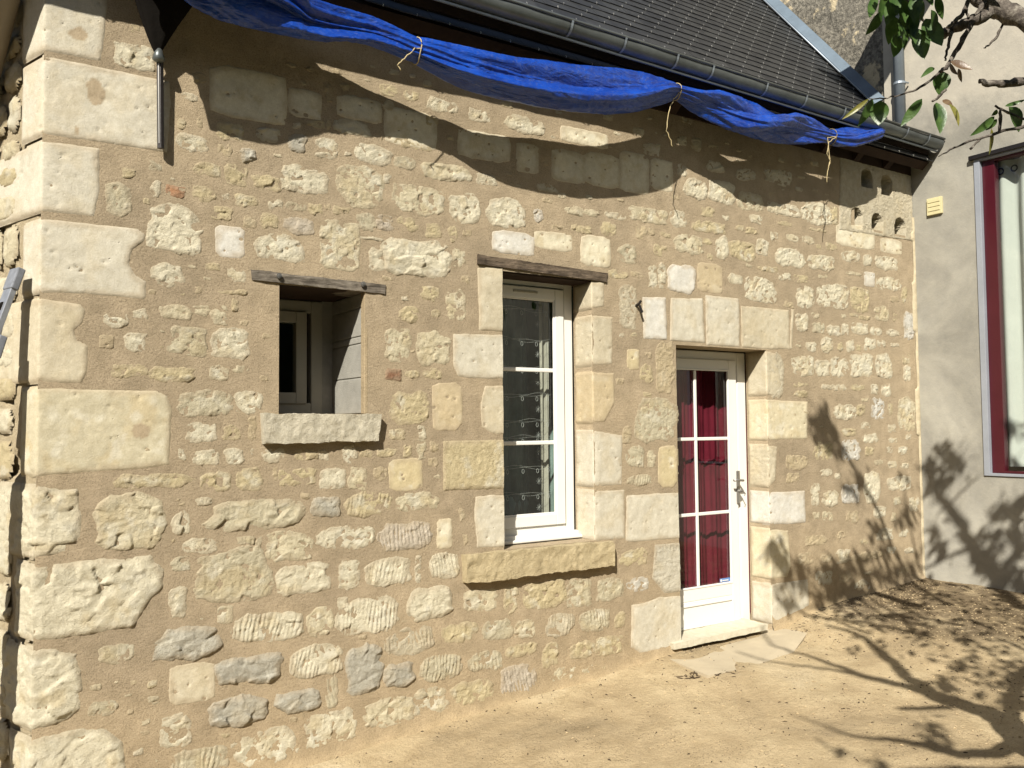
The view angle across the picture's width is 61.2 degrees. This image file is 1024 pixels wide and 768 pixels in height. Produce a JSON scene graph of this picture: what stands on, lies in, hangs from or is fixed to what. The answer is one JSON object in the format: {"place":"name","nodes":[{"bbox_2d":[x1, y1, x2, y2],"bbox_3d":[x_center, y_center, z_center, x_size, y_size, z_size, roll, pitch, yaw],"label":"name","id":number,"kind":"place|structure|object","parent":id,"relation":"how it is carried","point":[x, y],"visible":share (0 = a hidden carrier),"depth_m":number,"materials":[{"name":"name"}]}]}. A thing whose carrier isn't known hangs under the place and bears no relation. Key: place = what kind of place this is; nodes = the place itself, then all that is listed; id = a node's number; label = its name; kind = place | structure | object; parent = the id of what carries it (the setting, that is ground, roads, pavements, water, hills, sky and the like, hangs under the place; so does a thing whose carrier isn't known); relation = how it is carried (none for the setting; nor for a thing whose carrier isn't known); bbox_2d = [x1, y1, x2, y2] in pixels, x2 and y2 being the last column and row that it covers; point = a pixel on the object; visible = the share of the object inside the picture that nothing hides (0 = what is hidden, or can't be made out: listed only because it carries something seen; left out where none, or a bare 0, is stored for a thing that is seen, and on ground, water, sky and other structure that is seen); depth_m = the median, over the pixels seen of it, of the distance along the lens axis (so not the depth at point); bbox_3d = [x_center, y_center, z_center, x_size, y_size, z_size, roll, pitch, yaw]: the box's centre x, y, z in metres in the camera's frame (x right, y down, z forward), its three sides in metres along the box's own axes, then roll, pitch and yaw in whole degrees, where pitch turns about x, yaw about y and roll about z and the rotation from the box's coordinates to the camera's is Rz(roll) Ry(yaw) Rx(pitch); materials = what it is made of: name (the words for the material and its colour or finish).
{"place":"outdoors","nodes":[
{"label":"outdoors","id":0,"kind":"place"},
{"bbox_2d":[305,578,1023,767],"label":"ground","id":1,"kind":"structure","parent":0,"point":[541,738],"depth_m":4.89,"materials":[{"name":"soil"}]},
{"bbox_2d":[0,267,25,357],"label":"ladder","id":2,"kind":"object","parent":1,"relation":"on","point":[13,281],"visible":1,"depth_m":3.86,"materials":[{"name":"metal"}]},
{"bbox_2d":[0,0,945,767],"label":"stone house","id":3,"kind":"structure","parent":1,"relation":"on","point":[252,370],"depth_m":4.90,"materials":[{"name":"stone"}]},
{"bbox_2d":[0,0,20,78],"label":"leaning pipe","id":4,"kind":"object","parent":3,"relation":"attached to","point":[8,11],"visible":1,"depth_m":4.06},
{"bbox_2d":[135,0,191,148],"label":"downspout","id":5,"kind":"object","parent":3,"relation":"attached to","point":[161,20],"visible":0.98,"depth_m":4.14,"materials":[{"name":"metal"}]},
{"bbox_2d":[279,299,321,413],"bbox_3d":[-1.348,-0.155,4.996,0.515,0.668,0.085,1,-3,-33],"label":"window","id":6,"kind":"structure","parent":3,"relation":"in","point":[305,396],"depth_m":5.05,"materials":[{"name":"white plastic"}]},
{"bbox_2d":[502,298,528,515],"bbox_3d":[-0.022,0.135,5.859,0.350,1.550,0.056,1,-3,-33],"label":"curtain","id":7,"kind":"object","parent":3,"relation":"hanging from","point":[515,412],"visible":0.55,"depth_m":5.89,"materials":[{"name":"grey fabric"}]},
{"bbox_2d":[509,494,528,514],"bbox_3d":[-0.001,0.787,5.958,0.238,0.355,0.238,1,-3,-33],"label":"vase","id":8,"kind":"object","parent":3,"relation":"on","point":[512,504],"visible":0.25,"depth_m":5.85,"materials":[{"name":"grey"}]},
{"bbox_2d":[503,306,550,509],"bbox_3d":[0.051,0.159,5.611,0.480,1.330,0.004,1,-3,-33],"label":"net curtain","id":9,"kind":"object","parent":3,"relation":"hanging from","point":[538,354],"visible":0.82,"depth_m":5.64,"materials":[{"name":"white fabric"}]},
{"bbox_2d":[184,0,884,182],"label":"tarpaulin","id":10,"kind":"object","parent":3,"relation":"attached to","point":[554,85],"visible":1,"depth_m":5.05,"materials":[{"name":"blue plastic"}]},
{"bbox_2d":[502,279,581,544],"bbox_3d":[0.099,0.139,5.582,0.808,1.728,0.155,1,-3,-33],"label":"window","id":11,"kind":"structure","parent":3,"relation":"in","point":[558,524],"depth_m":5.69,"materials":[{"name":"white paint"}]},
{"bbox_2d":[539,301,548,512],"bbox_3d":[0.213,0.130,5.811,0.070,1.550,0.033,1,-3,-33],"label":"curtain","id":12,"kind":"object","parent":3,"relation":"hanging from","point":[544,361],"visible":0.91,"depth_m":5.81,"materials":[{"name":"beige fabric"}]},
{"bbox_2d":[676,370,696,588],"bbox_3d":[1.139,0.811,6.399,0.590,1.970,0.025,1,-3,-33],"label":"curtain","id":13,"kind":"object","parent":3,"relation":"hanging from","point":[686,488],"visible":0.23,"depth_m":6.52,"materials":[{"name":"red fabric"}]},
{"bbox_2d":[676,349,749,630],"bbox_3d":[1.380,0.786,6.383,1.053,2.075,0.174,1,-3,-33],"label":"door","id":14,"kind":"structure","parent":3,"relation":"in","point":[711,604],"depth_m":6.55,"materials":[{"name":"white paint"}]},
{"bbox_2d":[696,365,750,612],"bbox_3d":[1.629,0.824,6.746,0.690,1.970,0.031,1,-3,-33],"label":"curtain","id":15,"kind":"object","parent":3,"relation":"hanging from","point":[714,555],"visible":0.44,"depth_m":6.71,"materials":[{"name":"red fabric"}]},
{"bbox_2d":[335,590,1022,762],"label":"soil crumbs","id":16,"kind":"object","parent":1,"relation":"on","point":[742,666],"visible":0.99,"depth_m":5.05,"materials":[{"name":"brown soil"}]},
{"bbox_2d":[677,670,735,681],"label":"dry twigs","id":17,"kind":"object","parent":1,"relation":"on","point":[693,673],"visible":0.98,"depth_m":5.45,"materials":[{"name":"brown wood"}]},
{"bbox_2d":[528,582,1023,767],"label":"bark chips","id":18,"kind":"object","parent":1,"relation":"on","point":[889,657],"visible":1,"depth_m":5.79,"materials":[{"name":"brown wood"}]},
{"bbox_2d":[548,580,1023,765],"bbox_3d":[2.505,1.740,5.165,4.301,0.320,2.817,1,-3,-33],"label":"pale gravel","id":19,"kind":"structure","parent":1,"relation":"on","point":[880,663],"depth_m":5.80,"materials":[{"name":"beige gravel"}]},
{"bbox_2d":[798,580,948,626],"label":"wall litter","id":20,"kind":"object","parent":1,"relation":"on","point":[858,597],"depth_m":6.81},
{"bbox_2d":[768,0,1023,592],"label":"rendered house","id":21,"kind":"structure","parent":1,"relation":"on","point":[973,495],"depth_m":7.34,"materials":[{"name":"beige paint"}]},
{"bbox_2d":[968,142,1023,476],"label":"window","id":22,"kind":"structure","parent":21,"relation":"in","point":[986,179],"depth_m":7.14,"materials":[{"name":"metal"}]},
{"bbox_2d":[998,156,1023,466],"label":"curtain","id":23,"kind":"object","parent":21,"relation":"hanging from","point":[1011,186],"visible":0.81,"depth_m":7.12,"materials":[{"name":"grey fabric"}]},
{"bbox_2d":[843,0,1023,156],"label":"cherry tree","id":24,"kind":"object","parent":1,"relation":"on","point":[902,29],"visible":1,"depth_m":3.48,"materials":[{"name":"green plant"}]},
{"bbox_2d":[670,628,805,677],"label":"pavement","id":25,"kind":"structure","parent":0,"point":[767,645],"depth_m":5.90,"materials":[{"name":"concrete"}]}
]}

